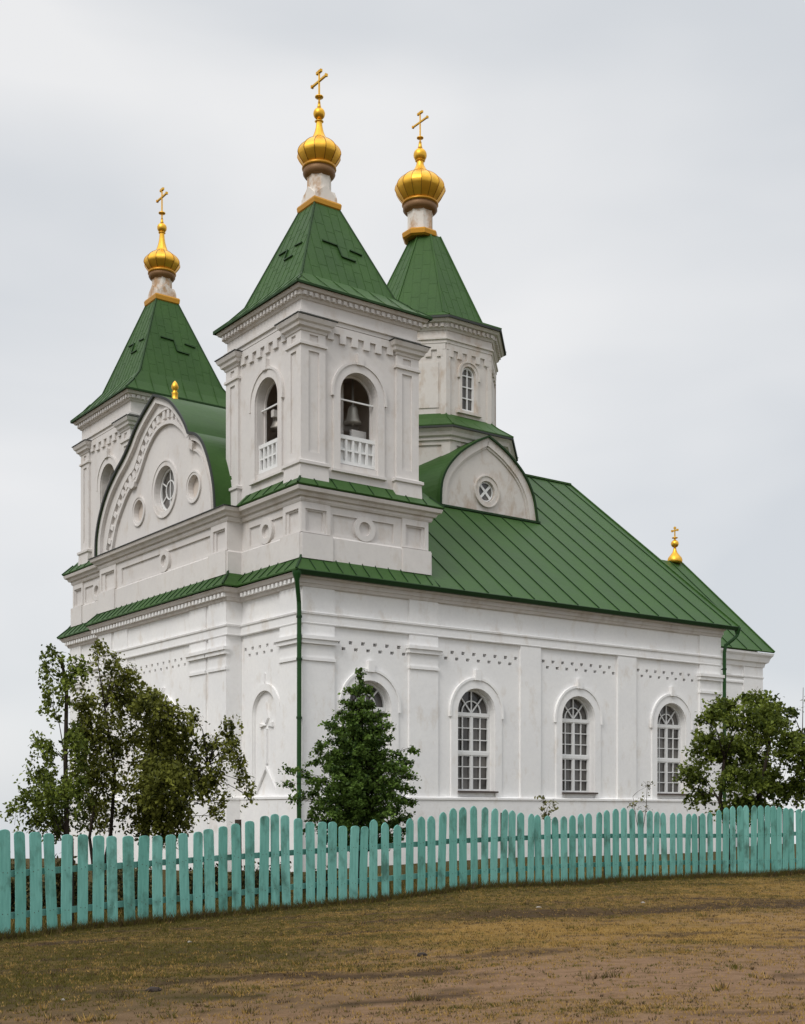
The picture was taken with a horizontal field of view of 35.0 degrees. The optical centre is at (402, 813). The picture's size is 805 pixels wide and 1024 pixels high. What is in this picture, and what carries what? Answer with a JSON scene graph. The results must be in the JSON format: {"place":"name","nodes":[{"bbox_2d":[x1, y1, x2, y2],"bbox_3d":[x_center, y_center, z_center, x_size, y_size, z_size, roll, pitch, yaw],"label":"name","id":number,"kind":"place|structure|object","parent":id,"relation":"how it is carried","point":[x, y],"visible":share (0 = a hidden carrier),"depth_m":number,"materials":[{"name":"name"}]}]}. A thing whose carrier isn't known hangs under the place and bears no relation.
{"place":"outdoors","nodes":[
{"label":"outdoors","id":0,"kind":"place"},
{"bbox_2d":[0,844,804,1023],"bbox_3d":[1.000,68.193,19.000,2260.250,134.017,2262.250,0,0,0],"label":"ground","id":1,"kind":"structure","parent":0,"point":[123,1014],"depth_m":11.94,"materials":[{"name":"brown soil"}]},
{"bbox_2d":[10,851,29,911],"bbox_3d":[-6.666,1.276,21.329,1.404,1.307,1.442,0,0,0],"label":"shrub","id":2,"kind":"object","parent":1,"relation":"on","point":[13,890],"visible":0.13,"depth_m":21.29,"materials":[{"name":"green plant"}]},
{"bbox_2d":[0,643,94,843],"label":"slender tree","id":3,"kind":"object","parent":1,"relation":"on","point":[52,794],"visible":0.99,"depth_m":23.96,"materials":[{"name":"green plant"}]},
{"bbox_2d":[14,853,104,918],"bbox_3d":[-5.579,1.252,21.056,1.445,1.256,1.084,0,0,0],"label":"shrub","id":4,"kind":"object","parent":1,"relation":"on","point":[58,886],"visible":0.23,"depth_m":20.87,"materials":[{"name":"green plant"}]},
{"bbox_2d":[88,867,151,914],"bbox_3d":[-4.525,1.247,20.898,1.345,1.096,1.329,0,0,0],"label":"shrub","id":5,"kind":"object","parent":1,"relation":"on","point":[120,887],"visible":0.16,"depth_m":20.82,"materials":[{"name":"green plant"}]},
{"bbox_2d":[145,986,161,991],"bbox_3d":[-2.181,1.550,11.199,0.117,0.061,0.097,0,0,24],"label":"stone","id":6,"kind":"object","parent":1,"relation":"on","point":[153,989],"visible":0.9,"depth_m":11.17,"materials":[{"name":"grey stone"}]},
{"bbox_2d":[68,638,257,891],"bbox_3d":[-5.068,-0.756,25.326,3.850,5.491,2.712,0,0,24],"label":"drooping tree","id":7,"kind":"object","parent":1,"relation":"on","point":[163,766],"visible":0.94,"depth_m":25.27,"materials":[{"name":"green plant"}]},
{"bbox_2d":[163,862,231,907],"bbox_3d":[-3.447,1.267,21.585,1.188,1.002,1.064,0,0,0],"label":"shrub","id":8,"kind":"object","parent":1,"relation":"on","point":[191,882],"visible":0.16,"depth_m":21.50,"materials":[{"name":"green plant"}]},
{"bbox_2d":[228,861,293,903],"bbox_3d":[-2.420,1.276,22.278,1.285,0.887,1.042,0,0,-21],"label":"shrub","id":9,"kind":"object","parent":1,"relation":"on","point":[256,880],"visible":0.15,"depth_m":22.15,"materials":[{"name":"green plant"}]},
{"bbox_2d":[302,865,337,901],"bbox_3d":[-1.456,1.277,22.559,0.897,0.774,0.917,0,0,0],"label":"shrub","id":10,"kind":"object","parent":1,"relation":"on","point":[326,888],"visible":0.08,"depth_m":22.54,"materials":[{"name":"green plant"}]},
{"bbox_2d":[276,667,421,885],"bbox_3d":[-1.025,-0.541,24.451,2.804,4.524,2.827,0,0,0],"label":"young tree","id":11,"kind":"object","parent":1,"relation":"on","point":[358,796],"visible":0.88,"depth_m":24.18,"materials":[{"name":"green plant"}]},
{"bbox_2d":[0,805,804,934],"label":"picket fence","id":12,"kind":"object","parent":1,"relation":"on","point":[782,834],"visible":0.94,"depth_m":21.40,"materials":[{"name":"teal paint"}]},
{"bbox_2d":[56,68,774,871],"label":"church","id":13,"kind":"structure","parent":1,"relation":"on","point":[310,508],"depth_m":39.40,"materials":[{"name":"white paint"}]},
{"bbox_2d":[349,682,392,790],"bbox_3d":[-0.972,-2.190,36.425,1.530,3.140,0.440,0,0,-36],"label":"window","id":14,"kind":"structure","parent":13,"relation":"in","point":[380,703],"depth_m":36.81,"materials":[{"name":"white paint"}]},
{"bbox_2d":[458,690,498,792],"bbox_3d":[2.187,-2.190,38.746,1.530,3.140,0.440,0,0,-36],"label":"window","id":15,"kind":"structure","parent":13,"relation":"in","point":[473,708],"depth_m":38.94,"materials":[{"name":"white paint"}]},
{"bbox_2d":[562,697,597,793],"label":"window","id":16,"kind":"structure","parent":13,"relation":"in","point":[575,716],"depth_m":41.48,"materials":[{"name":"white paint"}]},
{"bbox_2d":[657,704,685,794],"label":"window","id":17,"kind":"structure","parent":13,"relation":"in","point":[669,723],"depth_m":44.07,"materials":[{"name":"white paint"}]},
{"bbox_2d":[534,795,558,819],"bbox_3d":[3.206,0.528,28.497,0.585,1.885,0.452,0,0,0],"label":"sapling","id":18,"kind":"object","parent":1,"relation":"on","point":[544,814],"visible":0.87,"depth_m":28.46,"materials":[{"name":"green plant"}]},
{"bbox_2d":[627,781,654,826],"bbox_3d":[5.418,0.367,29.006,0.608,2.207,0.406,0,0,0],"label":"twiggy sapling","id":19,"kind":"object","parent":1,"relation":"on","point":[642,799],"visible":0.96,"depth_m":29.00,"materials":[{"name":"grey plant"}]},
{"bbox_2d":[672,687,804,869],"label":"bushy tree","id":20,"kind":"object","parent":1,"relation":"on","point":[764,716],"visible":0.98,"depth_m":30.76,"materials":[{"name":"green plant"}]},
{"bbox_2d":[0,0,804,858],"label":"sky","id":21,"kind":"structure","parent":0,"point":[623,199],"materials":[{"name":"grey"}]},
{"bbox_2d":[417,952,426,956],"bbox_3d":[0.200,1.452,13.097,0.111,0.053,0.088,0,0,0],"label":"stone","id":22,"kind":"object","parent":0,"point":[420,954],"visible":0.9,"depth_m":13.07,"materials":[{"name":"grey stone"}]}
]}

